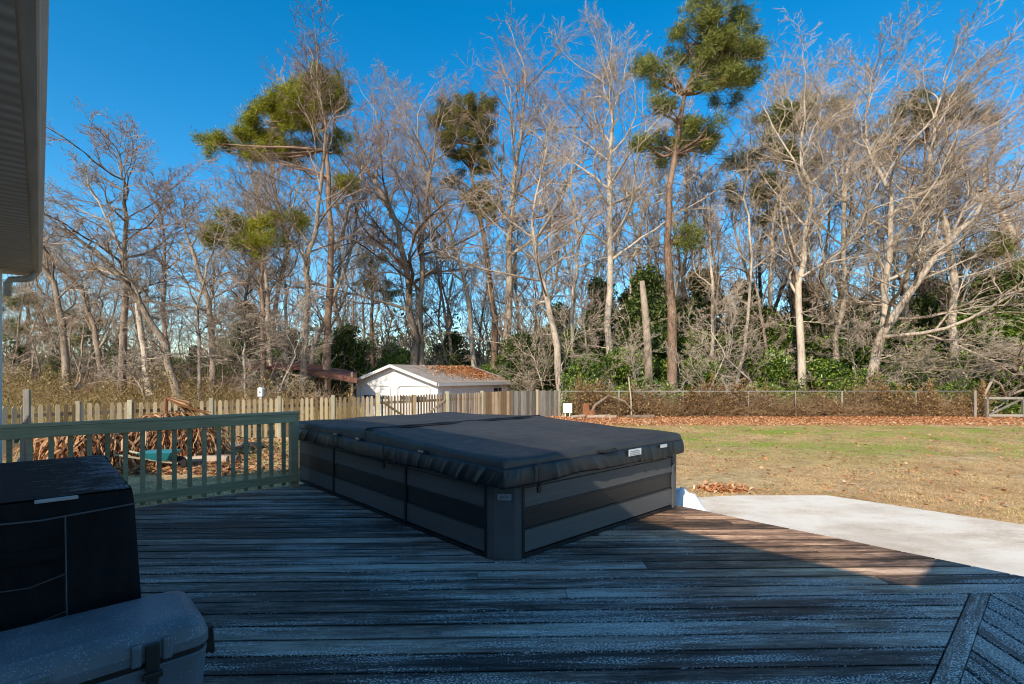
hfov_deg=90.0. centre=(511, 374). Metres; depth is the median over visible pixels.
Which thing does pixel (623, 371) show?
evergreen shrub
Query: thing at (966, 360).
evergreen shrub
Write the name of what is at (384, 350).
evergreen shrub
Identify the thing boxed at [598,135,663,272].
woodland tree
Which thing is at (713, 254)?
woodland tree
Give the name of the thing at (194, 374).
evergreen shrub
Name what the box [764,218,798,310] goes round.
woodland tree
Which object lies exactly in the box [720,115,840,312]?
woodland tree
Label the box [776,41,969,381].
bare tree
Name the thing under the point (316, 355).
evergreen shrub
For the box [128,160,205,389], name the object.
bare tree
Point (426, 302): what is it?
woodland tree
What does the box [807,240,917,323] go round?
woodland tree
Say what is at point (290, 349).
evergreen shrub
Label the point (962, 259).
woodland tree
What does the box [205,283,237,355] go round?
woodland tree
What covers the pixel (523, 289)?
woodland tree
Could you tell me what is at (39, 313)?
woodland tree
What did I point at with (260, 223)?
pine tree
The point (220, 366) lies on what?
evergreen shrub
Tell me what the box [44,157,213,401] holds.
bare tree
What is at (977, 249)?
woodland tree
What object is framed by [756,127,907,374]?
woodland tree
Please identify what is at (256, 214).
woodland tree
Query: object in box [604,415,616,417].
cut log
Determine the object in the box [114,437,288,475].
leaf litter
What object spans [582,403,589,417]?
tree stump
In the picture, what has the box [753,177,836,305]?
woodland tree
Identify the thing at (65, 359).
bare tree
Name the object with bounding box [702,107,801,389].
bare tree
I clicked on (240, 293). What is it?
woodland tree
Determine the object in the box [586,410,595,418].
tree stump
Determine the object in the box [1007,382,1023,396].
fallen limb
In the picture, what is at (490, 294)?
woodland tree
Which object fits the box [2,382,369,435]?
tall grass
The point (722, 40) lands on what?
pine tree
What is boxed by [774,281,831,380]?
evergreen shrub
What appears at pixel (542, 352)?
sapling
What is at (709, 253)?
bare tree
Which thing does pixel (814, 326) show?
evergreen shrub
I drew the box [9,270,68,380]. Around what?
woodland tree
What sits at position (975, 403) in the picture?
fence post
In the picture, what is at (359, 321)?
woodland tree
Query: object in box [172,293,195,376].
woodland tree
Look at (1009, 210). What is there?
woodland tree
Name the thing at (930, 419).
fallen leaves
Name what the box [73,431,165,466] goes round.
dried plant
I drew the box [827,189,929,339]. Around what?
woodland tree
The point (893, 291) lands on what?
woodland tree
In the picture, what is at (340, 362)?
evergreen shrub
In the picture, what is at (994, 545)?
patio
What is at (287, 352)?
sapling
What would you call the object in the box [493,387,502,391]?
window
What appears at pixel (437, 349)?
evergreen shrub
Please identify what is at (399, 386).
door
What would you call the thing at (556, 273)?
woodland tree
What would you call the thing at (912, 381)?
evergreen shrub
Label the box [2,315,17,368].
woodland tree
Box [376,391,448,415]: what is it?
double gate
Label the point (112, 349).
evergreen shrub
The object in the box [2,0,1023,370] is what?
sky
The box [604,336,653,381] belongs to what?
evergreen shrub
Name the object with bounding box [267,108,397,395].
woodland tree
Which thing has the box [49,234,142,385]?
woodland tree
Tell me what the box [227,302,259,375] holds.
evergreen shrub
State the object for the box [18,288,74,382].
woodland tree
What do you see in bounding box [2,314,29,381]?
sapling
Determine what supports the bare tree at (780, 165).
on the ground at (739, 475)
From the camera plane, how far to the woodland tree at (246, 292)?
30.95 m
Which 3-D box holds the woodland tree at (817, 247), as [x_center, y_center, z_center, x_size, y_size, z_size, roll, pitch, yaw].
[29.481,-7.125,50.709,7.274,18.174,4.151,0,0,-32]
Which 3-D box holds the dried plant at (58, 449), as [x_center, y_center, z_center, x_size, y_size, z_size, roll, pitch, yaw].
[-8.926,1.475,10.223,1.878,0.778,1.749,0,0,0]
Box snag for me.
[639,281,653,409]
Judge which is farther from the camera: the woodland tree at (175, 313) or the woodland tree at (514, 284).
the woodland tree at (514, 284)
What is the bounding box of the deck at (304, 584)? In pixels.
[135,484,1023,683]
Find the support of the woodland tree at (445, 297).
on the ground at (739, 475)
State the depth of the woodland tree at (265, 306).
34.84 m
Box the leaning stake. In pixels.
[628,377,631,414]
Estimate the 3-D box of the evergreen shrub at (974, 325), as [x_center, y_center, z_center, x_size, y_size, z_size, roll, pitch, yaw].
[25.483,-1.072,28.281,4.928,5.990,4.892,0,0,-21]
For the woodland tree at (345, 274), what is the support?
on the ground at (739, 475)
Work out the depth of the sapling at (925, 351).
28.51 m
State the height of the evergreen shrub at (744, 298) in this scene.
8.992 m
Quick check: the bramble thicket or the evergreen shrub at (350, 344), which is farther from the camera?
the evergreen shrub at (350, 344)
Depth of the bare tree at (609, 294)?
28.08 m
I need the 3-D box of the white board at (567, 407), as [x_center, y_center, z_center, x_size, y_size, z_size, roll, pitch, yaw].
[2.417,1.607,22.312,0.401,0.760,0.075,0,0,0]
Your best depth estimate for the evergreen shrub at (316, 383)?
40.54 m
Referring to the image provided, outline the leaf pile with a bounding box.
[693,479,754,492]
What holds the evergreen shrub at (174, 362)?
on the ground at (739, 475)
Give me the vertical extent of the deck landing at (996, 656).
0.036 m
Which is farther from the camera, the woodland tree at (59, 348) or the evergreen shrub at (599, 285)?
the woodland tree at (59, 348)
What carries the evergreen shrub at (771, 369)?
on the ground at (739, 475)
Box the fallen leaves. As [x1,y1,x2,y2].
[361,415,1023,505]
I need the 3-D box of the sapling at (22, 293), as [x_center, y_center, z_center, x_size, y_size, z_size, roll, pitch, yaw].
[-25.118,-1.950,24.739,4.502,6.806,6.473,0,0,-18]
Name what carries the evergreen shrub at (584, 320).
on the ground at (739, 475)
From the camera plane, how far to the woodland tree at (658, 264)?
32.20 m
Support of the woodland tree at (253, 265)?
on the ground at (739, 475)
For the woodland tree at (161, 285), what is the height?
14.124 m
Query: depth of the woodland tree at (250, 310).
33.62 m
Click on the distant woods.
(191, 374)
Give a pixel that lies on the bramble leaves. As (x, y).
(929, 387)
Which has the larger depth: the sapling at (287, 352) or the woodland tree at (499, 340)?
the woodland tree at (499, 340)
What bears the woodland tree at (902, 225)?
on the ground at (739, 475)
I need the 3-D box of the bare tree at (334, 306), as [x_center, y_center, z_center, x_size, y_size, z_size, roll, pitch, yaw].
[-14.565,-11.105,39.054,18.132,26.543,13.789,0,0,0]
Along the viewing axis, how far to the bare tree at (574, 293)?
31.94 m
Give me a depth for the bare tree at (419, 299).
36.81 m
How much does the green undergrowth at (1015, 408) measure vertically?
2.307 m
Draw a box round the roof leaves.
[416,365,506,379]
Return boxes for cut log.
[183,455,227,462]
[221,454,240,461]
[224,442,264,448]
[571,414,584,418]
[587,415,603,417]
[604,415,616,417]
[626,415,654,417]
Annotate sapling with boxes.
[2,276,46,393]
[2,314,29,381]
[5,286,137,392]
[91,306,193,381]
[111,283,203,388]
[157,300,267,397]
[213,299,335,397]
[220,282,332,404]
[476,355,490,368]
[489,279,621,415]
[499,307,605,415]
[595,319,675,398]
[658,277,771,405]
[676,338,747,395]
[690,277,788,398]
[750,341,796,389]
[780,284,935,398]
[791,310,865,388]
[880,320,993,397]
[891,342,940,377]
[892,305,1023,396]
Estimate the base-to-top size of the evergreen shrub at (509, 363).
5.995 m
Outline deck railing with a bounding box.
[0,411,299,505]
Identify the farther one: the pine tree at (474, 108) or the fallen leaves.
the pine tree at (474, 108)
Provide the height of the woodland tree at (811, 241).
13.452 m
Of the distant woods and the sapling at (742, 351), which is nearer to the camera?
the sapling at (742, 351)
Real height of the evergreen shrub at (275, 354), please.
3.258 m
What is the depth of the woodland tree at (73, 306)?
50.09 m
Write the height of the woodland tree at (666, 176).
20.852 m
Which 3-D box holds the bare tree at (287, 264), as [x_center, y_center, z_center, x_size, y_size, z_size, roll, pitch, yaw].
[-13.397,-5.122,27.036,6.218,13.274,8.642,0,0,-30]
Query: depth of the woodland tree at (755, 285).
29.78 m
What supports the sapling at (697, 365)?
on the ground at (739, 475)
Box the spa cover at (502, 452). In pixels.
[299,412,683,492]
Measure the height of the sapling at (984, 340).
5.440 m
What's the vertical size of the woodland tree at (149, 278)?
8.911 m
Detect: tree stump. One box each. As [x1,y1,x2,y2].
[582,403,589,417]
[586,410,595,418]
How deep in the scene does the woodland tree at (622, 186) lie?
44.22 m
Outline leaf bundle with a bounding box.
[163,397,210,435]
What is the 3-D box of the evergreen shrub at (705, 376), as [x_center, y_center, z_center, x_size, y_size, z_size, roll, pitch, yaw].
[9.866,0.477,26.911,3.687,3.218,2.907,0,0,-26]
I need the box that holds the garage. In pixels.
[348,364,513,415]
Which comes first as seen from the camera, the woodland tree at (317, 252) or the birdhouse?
the birdhouse
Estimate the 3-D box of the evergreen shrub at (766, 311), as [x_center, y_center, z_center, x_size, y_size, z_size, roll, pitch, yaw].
[14.454,-1.222,30.429,5.691,6.310,4.100,0,0,-23]
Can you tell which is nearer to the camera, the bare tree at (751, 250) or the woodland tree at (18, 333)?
the bare tree at (751, 250)
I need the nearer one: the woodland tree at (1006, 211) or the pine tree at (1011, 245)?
the pine tree at (1011, 245)
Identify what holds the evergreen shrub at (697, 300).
on the ground at (739, 475)
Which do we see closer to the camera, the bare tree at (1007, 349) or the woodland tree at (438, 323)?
the bare tree at (1007, 349)
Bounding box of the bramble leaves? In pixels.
[574,367,985,417]
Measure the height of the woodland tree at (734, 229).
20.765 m
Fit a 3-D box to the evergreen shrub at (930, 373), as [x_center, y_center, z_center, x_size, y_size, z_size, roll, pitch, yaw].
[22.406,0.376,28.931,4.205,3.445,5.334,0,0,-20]
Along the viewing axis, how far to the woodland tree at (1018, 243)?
47.97 m
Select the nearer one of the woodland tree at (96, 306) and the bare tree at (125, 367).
the bare tree at (125, 367)
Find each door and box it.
[361,385,390,415]
[397,386,430,414]
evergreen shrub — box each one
[2,345,37,386]
[42,355,81,385]
[106,341,138,382]
[153,357,196,386]
[183,345,205,380]
[202,335,243,383]
[223,349,242,387]
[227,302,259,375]
[249,329,310,387]
[255,349,298,385]
[297,341,322,389]
[309,376,346,396]
[313,359,347,399]
[317,333,369,396]
[319,323,382,396]
[333,338,382,399]
[377,343,398,368]
[377,344,410,368]
[425,331,470,365]
[427,343,441,364]
[448,353,461,365]
[481,362,490,369]
[483,365,499,375]
[493,339,529,389]
[498,332,540,390]
[512,328,567,410]
[531,301,581,390]
[538,332,598,412]
[560,355,605,415]
[562,289,680,357]
[566,351,607,395]
[576,276,618,354]
[578,304,594,352]
[595,345,666,407]
[600,263,678,385]
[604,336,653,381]
[635,290,698,386]
[652,357,692,394]
[666,326,731,388]
[677,354,730,400]
[681,266,778,353]
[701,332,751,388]
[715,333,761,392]
[723,279,763,375]
[735,303,814,388]
[744,347,808,401]
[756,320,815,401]
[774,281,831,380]
[781,313,840,361]
[789,331,863,393]
[789,357,856,410]
[825,293,876,367]
[839,337,917,400]
[852,295,884,370]
[862,315,934,385]
[878,363,942,402]
[894,351,948,395]
[895,292,948,378]
[896,276,945,321]
[930,288,966,337]
[930,302,1023,405]
[935,350,1002,401]
[945,268,1023,393]
[971,313,1023,407]
[1006,271,1023,368]
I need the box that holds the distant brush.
[2,258,903,386]
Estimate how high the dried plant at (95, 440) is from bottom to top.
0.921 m
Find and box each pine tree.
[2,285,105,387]
[189,59,363,402]
[190,205,314,392]
[350,247,403,366]
[424,88,508,368]
[624,0,774,403]
[719,87,857,358]
[860,76,1009,341]
[925,215,1023,405]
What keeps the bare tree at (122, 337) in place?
on the ground at (739, 475)
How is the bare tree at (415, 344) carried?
on the ground at (739, 475)
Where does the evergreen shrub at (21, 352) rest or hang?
on the ground at (739, 475)
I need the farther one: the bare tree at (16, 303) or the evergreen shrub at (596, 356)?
the bare tree at (16, 303)
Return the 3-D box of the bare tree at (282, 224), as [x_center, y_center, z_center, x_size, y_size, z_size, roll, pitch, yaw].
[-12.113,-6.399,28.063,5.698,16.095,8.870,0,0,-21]
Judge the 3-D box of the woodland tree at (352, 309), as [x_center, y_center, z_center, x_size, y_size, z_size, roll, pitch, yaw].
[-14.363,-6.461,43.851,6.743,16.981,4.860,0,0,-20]
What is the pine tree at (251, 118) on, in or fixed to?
on the ground at (739, 475)
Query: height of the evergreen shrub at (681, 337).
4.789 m
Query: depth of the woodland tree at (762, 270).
41.92 m
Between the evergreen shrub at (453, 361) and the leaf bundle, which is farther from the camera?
the evergreen shrub at (453, 361)
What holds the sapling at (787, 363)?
on the ground at (739, 475)
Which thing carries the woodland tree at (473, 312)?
on the ground at (739, 475)
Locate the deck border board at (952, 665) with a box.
[931,593,989,683]
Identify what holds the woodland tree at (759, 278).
on the ground at (739, 475)
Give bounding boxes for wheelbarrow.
[115,449,186,467]
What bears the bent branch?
on the ground at (739, 475)
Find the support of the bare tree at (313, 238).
on the ground at (739, 475)
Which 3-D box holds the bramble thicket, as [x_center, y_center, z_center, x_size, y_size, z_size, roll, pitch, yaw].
[-5.397,1.003,25.925,57.867,3.884,16.306,0,0,0]
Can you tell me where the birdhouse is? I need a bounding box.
[257,387,264,426]
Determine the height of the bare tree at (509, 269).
30.250 m
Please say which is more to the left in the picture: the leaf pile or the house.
the house
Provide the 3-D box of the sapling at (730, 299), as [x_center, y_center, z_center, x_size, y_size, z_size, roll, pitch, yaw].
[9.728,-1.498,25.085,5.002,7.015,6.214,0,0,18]
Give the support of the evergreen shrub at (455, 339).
on the ground at (739, 475)
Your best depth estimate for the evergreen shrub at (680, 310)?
30.82 m
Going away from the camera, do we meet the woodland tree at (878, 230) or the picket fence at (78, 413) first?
the picket fence at (78, 413)
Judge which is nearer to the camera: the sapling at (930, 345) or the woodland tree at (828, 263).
the sapling at (930, 345)
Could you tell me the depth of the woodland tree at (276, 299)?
34.60 m
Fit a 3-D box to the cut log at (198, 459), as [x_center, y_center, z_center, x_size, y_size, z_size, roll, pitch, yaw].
[-6.365,1.755,10.626,0.908,0.168,0.175,0,0,-6]
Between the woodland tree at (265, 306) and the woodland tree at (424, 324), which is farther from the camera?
the woodland tree at (424, 324)
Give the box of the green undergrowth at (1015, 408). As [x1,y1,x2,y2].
[559,368,1020,413]
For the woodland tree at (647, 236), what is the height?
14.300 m
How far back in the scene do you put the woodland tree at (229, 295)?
47.84 m
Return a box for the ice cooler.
[0,591,214,683]
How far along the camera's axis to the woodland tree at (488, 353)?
51.50 m
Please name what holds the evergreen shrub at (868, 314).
on the ground at (739, 475)
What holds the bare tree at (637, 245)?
on the ground at (739, 475)
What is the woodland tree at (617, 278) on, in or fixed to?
on the ground at (739, 475)
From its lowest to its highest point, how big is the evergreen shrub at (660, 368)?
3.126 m
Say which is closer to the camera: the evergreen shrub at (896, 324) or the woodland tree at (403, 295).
the evergreen shrub at (896, 324)
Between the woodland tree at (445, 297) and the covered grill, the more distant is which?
the woodland tree at (445, 297)
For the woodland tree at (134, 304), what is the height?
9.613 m
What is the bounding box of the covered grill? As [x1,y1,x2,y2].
[0,455,140,631]
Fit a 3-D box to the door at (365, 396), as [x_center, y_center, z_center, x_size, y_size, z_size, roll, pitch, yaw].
[-7.963,1.752,29.866,2.460,2.295,0.070,0,0,33]
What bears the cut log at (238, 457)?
on the ground at (739, 475)
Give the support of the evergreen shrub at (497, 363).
on the ground at (739, 475)
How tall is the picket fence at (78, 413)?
1.220 m
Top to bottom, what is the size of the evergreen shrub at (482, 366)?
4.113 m
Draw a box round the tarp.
[676,486,707,511]
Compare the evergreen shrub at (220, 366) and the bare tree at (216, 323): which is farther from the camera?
the evergreen shrub at (220, 366)
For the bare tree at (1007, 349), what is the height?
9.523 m
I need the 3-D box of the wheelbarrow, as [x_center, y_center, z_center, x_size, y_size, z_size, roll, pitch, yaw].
[-6.895,1.661,9.884,1.131,0.382,0.511,0,0,-10]
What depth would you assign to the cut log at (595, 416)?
21.71 m
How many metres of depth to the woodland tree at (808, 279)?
28.90 m
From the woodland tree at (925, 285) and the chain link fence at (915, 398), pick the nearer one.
the chain link fence at (915, 398)
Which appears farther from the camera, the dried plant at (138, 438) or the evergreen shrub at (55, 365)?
the evergreen shrub at (55, 365)
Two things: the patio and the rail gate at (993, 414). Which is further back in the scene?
the rail gate at (993, 414)
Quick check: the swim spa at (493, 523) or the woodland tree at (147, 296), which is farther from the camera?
the woodland tree at (147, 296)
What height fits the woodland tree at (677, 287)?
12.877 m
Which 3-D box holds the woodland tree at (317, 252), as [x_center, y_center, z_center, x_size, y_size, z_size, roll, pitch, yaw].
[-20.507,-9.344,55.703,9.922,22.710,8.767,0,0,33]
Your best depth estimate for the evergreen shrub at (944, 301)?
35.52 m
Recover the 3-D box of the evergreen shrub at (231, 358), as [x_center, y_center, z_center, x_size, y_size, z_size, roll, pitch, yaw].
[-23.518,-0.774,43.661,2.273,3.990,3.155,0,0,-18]
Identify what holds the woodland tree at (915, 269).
on the ground at (739, 475)
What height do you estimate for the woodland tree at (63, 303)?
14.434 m
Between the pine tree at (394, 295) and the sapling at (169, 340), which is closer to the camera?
the sapling at (169, 340)
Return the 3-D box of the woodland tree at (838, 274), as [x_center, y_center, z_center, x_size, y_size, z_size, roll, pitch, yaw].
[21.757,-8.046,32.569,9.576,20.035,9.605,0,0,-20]
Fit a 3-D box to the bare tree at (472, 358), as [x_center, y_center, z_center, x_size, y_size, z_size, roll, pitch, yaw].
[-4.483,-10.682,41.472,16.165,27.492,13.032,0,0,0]
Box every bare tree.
[12,181,110,398]
[28,242,120,389]
[43,208,182,398]
[44,95,241,399]
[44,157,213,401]
[56,156,315,396]
[89,350,167,399]
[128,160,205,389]
[154,298,299,402]
[156,183,257,400]
[165,54,438,400]
[187,159,325,388]
[203,0,405,403]
[245,128,340,395]
[258,47,496,364]
[306,60,553,364]
[361,62,555,366]
[394,2,634,370]
[421,73,619,415]
[513,0,753,394]
[513,58,663,361]
[589,118,691,340]
[663,157,739,368]
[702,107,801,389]
[706,8,955,397]
[718,60,871,317]
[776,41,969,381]
[781,120,1023,408]
[784,45,1023,329]
[786,0,1019,407]
[826,0,1023,387]
[879,317,1023,413]
[897,55,1023,403]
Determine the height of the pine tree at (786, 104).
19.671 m
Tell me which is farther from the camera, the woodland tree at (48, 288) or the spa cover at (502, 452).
the woodland tree at (48, 288)
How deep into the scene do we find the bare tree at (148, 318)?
23.61 m
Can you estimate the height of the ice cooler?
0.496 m
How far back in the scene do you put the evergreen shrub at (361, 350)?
39.24 m
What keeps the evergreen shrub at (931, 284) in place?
on the ground at (739, 475)
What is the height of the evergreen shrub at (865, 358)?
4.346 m
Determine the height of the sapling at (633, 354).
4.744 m
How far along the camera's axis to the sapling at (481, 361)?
44.47 m
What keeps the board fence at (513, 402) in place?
on the ground at (739, 475)
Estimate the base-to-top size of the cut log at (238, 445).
0.168 m
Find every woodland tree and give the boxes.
[2,249,97,365]
[2,275,59,382]
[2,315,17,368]
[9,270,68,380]
[13,247,93,384]
[16,225,82,375]
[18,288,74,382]
[43,226,95,382]
[44,255,116,386]
[44,299,89,383]
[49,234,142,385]
[66,244,122,385]
[71,243,127,370]
[96,261,156,372]
[104,258,159,374]
[106,235,170,390]
[116,256,170,371]
[130,256,179,357]
[133,238,189,384]
[143,286,199,387]
[168,283,219,386]
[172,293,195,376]
[186,240,250,385]
[187,55,324,391]
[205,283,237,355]
[209,150,301,398]
[214,162,302,308]
[218,181,302,370]
[218,255,272,326]
[218,272,258,342]
[221,263,260,388]
[227,268,276,376]
[235,250,299,372]
[239,254,277,387]
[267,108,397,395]
[276,187,375,341]
[292,226,367,399]
[299,160,371,326]
[308,208,382,391]
[339,287,383,369]
[345,195,396,360]
[350,266,403,357]
[352,210,423,344]
[375,261,438,362]
[377,219,434,358]
[381,293,441,354]
[395,120,479,365]
[405,265,439,335]
[412,205,489,364]
[413,183,484,336]
[413,193,485,365]
[450,252,511,364]
[451,214,505,367]
[458,211,548,365]
[461,205,561,347]
[462,280,504,362]
[467,145,563,352]
[476,260,518,354]
[494,244,543,387]
[501,187,593,347]
[512,225,554,349]
[520,182,587,325]
[532,178,595,325]
[541,231,618,353]
[543,205,623,335]
[557,154,649,351]
[561,129,652,328]
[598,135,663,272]
[600,167,718,320]
[601,243,629,302]
[619,96,773,298]
[630,109,736,339]
[632,179,696,329]
[636,191,688,295]
[650,188,722,337]
[660,164,748,302]
[660,183,745,302]
[661,151,786,390]
[673,127,782,332]
[700,164,807,363]
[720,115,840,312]
[723,189,806,304]
[724,216,788,306]
[730,51,814,305]
[749,183,873,357]
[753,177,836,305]
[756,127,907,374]
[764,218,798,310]
[767,89,910,320]
[779,216,832,299]
[783,218,837,348]
[807,220,856,310]
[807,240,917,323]
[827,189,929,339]
[852,182,908,294]
[852,187,939,314]
[853,165,910,316]
[865,150,962,321]
[865,207,967,358]
[877,142,1006,320]
[892,160,995,350]
[913,156,1013,316]
[926,214,1012,342]
[932,156,1023,288]
[934,174,1023,281]
[945,215,1002,293]
[996,225,1023,263]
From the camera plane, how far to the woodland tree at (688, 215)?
34.61 m
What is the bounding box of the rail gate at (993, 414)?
[984,397,1023,417]
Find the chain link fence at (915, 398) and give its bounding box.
[562,390,969,416]
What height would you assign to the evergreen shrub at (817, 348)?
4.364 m
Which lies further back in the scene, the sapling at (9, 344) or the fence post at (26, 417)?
the sapling at (9, 344)
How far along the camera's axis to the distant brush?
68.24 m
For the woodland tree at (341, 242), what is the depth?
45.55 m
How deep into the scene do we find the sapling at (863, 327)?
25.23 m
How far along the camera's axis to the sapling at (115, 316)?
28.97 m
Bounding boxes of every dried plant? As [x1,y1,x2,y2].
[2,436,98,461]
[34,420,134,465]
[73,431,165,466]
[115,410,213,463]
[118,431,165,464]
[166,426,256,455]
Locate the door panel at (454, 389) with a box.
[451,386,463,397]
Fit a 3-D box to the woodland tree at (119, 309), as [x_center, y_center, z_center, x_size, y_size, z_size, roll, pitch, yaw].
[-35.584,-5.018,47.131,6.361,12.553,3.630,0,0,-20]
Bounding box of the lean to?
[246,362,356,405]
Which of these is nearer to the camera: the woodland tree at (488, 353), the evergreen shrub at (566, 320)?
the evergreen shrub at (566, 320)
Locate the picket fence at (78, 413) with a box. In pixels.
[2,395,375,457]
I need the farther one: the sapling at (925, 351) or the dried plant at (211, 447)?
the sapling at (925, 351)
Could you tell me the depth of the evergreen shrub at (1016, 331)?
26.49 m
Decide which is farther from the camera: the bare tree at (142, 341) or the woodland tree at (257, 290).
the woodland tree at (257, 290)
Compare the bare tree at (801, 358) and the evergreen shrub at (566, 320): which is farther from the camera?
the evergreen shrub at (566, 320)
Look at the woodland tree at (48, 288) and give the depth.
48.19 m
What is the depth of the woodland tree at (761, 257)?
54.53 m
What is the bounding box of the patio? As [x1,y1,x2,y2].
[698,495,1023,576]
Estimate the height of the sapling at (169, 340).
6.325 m
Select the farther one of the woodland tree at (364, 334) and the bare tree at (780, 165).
the woodland tree at (364, 334)
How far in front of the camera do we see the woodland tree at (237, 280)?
48.57 m
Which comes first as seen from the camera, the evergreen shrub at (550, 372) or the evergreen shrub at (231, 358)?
the evergreen shrub at (550, 372)
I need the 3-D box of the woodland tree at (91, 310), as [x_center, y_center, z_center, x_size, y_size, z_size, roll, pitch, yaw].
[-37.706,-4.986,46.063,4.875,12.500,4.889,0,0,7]
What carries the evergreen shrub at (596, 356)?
on the ground at (739, 475)
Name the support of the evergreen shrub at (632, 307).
on the ground at (739, 475)
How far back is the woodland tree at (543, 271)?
48.47 m
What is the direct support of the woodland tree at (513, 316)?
on the ground at (739, 475)
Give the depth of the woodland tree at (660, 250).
40.03 m
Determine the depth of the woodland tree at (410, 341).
49.28 m
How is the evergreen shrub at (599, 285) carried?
on the ground at (739, 475)
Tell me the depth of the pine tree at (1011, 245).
29.76 m
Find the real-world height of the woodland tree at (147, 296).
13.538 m
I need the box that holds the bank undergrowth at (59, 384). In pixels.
[2,359,356,411]
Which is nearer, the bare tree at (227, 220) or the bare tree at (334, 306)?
the bare tree at (227, 220)
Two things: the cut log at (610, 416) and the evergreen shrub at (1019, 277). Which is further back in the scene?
the evergreen shrub at (1019, 277)
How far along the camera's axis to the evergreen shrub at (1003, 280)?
28.36 m
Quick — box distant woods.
[2,228,982,395]
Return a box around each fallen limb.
[984,379,1006,396]
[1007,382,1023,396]
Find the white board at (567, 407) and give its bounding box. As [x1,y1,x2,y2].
[563,403,571,416]
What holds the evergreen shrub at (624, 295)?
on the ground at (739, 475)
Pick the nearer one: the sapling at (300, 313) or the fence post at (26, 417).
the fence post at (26, 417)
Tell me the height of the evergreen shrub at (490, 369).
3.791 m
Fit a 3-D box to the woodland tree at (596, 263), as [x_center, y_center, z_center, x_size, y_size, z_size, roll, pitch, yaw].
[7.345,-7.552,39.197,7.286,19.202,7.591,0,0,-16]
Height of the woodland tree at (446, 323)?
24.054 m
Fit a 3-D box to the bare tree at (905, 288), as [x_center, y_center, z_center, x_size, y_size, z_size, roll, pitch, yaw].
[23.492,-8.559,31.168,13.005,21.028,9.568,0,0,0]
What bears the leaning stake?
on the ground at (739, 475)
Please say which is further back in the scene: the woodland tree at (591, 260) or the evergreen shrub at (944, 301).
the woodland tree at (591, 260)
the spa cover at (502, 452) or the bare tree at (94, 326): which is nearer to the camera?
the spa cover at (502, 452)
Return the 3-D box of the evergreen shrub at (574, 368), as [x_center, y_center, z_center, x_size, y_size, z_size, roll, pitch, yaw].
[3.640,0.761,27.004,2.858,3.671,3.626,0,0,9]
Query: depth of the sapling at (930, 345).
26.04 m
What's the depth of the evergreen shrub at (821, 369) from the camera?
26.35 m
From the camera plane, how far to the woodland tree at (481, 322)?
44.59 m
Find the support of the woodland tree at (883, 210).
on the ground at (739, 475)
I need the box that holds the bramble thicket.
[2,360,1003,416]
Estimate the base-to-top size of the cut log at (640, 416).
0.150 m
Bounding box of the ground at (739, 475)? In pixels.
[2,382,1023,523]
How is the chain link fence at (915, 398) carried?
on the ground at (739, 475)
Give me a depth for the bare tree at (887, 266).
25.34 m
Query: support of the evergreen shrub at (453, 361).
on the ground at (739, 475)
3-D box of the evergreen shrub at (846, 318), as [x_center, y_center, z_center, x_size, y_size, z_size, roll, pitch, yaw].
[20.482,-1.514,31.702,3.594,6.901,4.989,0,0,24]
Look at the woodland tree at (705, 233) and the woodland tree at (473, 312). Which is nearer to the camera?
the woodland tree at (473, 312)
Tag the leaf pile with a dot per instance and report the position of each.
(731, 487)
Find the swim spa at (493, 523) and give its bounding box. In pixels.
[299,440,675,559]
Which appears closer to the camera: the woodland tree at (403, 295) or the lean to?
the lean to
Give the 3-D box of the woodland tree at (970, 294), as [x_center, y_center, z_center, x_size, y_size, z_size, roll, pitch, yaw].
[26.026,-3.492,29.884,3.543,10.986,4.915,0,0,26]
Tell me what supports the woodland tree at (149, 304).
on the ground at (739, 475)
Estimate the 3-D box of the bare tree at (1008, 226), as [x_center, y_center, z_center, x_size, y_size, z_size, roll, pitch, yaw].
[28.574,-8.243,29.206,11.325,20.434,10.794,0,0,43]
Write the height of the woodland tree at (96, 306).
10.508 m
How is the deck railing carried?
on the deck at (304, 584)
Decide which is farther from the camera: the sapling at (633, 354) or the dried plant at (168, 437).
the sapling at (633, 354)
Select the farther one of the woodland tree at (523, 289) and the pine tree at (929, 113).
the woodland tree at (523, 289)
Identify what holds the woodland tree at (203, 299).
on the ground at (739, 475)
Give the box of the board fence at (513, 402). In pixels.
[449,389,559,416]
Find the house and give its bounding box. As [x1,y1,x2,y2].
[0,0,49,462]
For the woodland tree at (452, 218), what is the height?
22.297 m
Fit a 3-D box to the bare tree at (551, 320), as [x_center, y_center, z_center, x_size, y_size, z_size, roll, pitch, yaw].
[0.977,-5.477,25.772,10.782,15.963,11.368,0,0,-40]
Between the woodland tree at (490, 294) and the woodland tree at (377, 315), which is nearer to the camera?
the woodland tree at (490, 294)
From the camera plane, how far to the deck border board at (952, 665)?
2.67 m
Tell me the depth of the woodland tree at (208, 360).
37.53 m
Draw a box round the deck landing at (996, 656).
[960,593,1023,683]
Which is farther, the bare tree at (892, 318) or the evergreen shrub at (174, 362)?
the evergreen shrub at (174, 362)
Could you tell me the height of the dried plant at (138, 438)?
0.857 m
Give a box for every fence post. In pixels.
[14,389,30,461]
[973,390,976,416]
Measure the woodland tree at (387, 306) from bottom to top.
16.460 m
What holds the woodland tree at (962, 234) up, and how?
on the ground at (739, 475)
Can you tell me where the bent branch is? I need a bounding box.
[591,394,633,411]

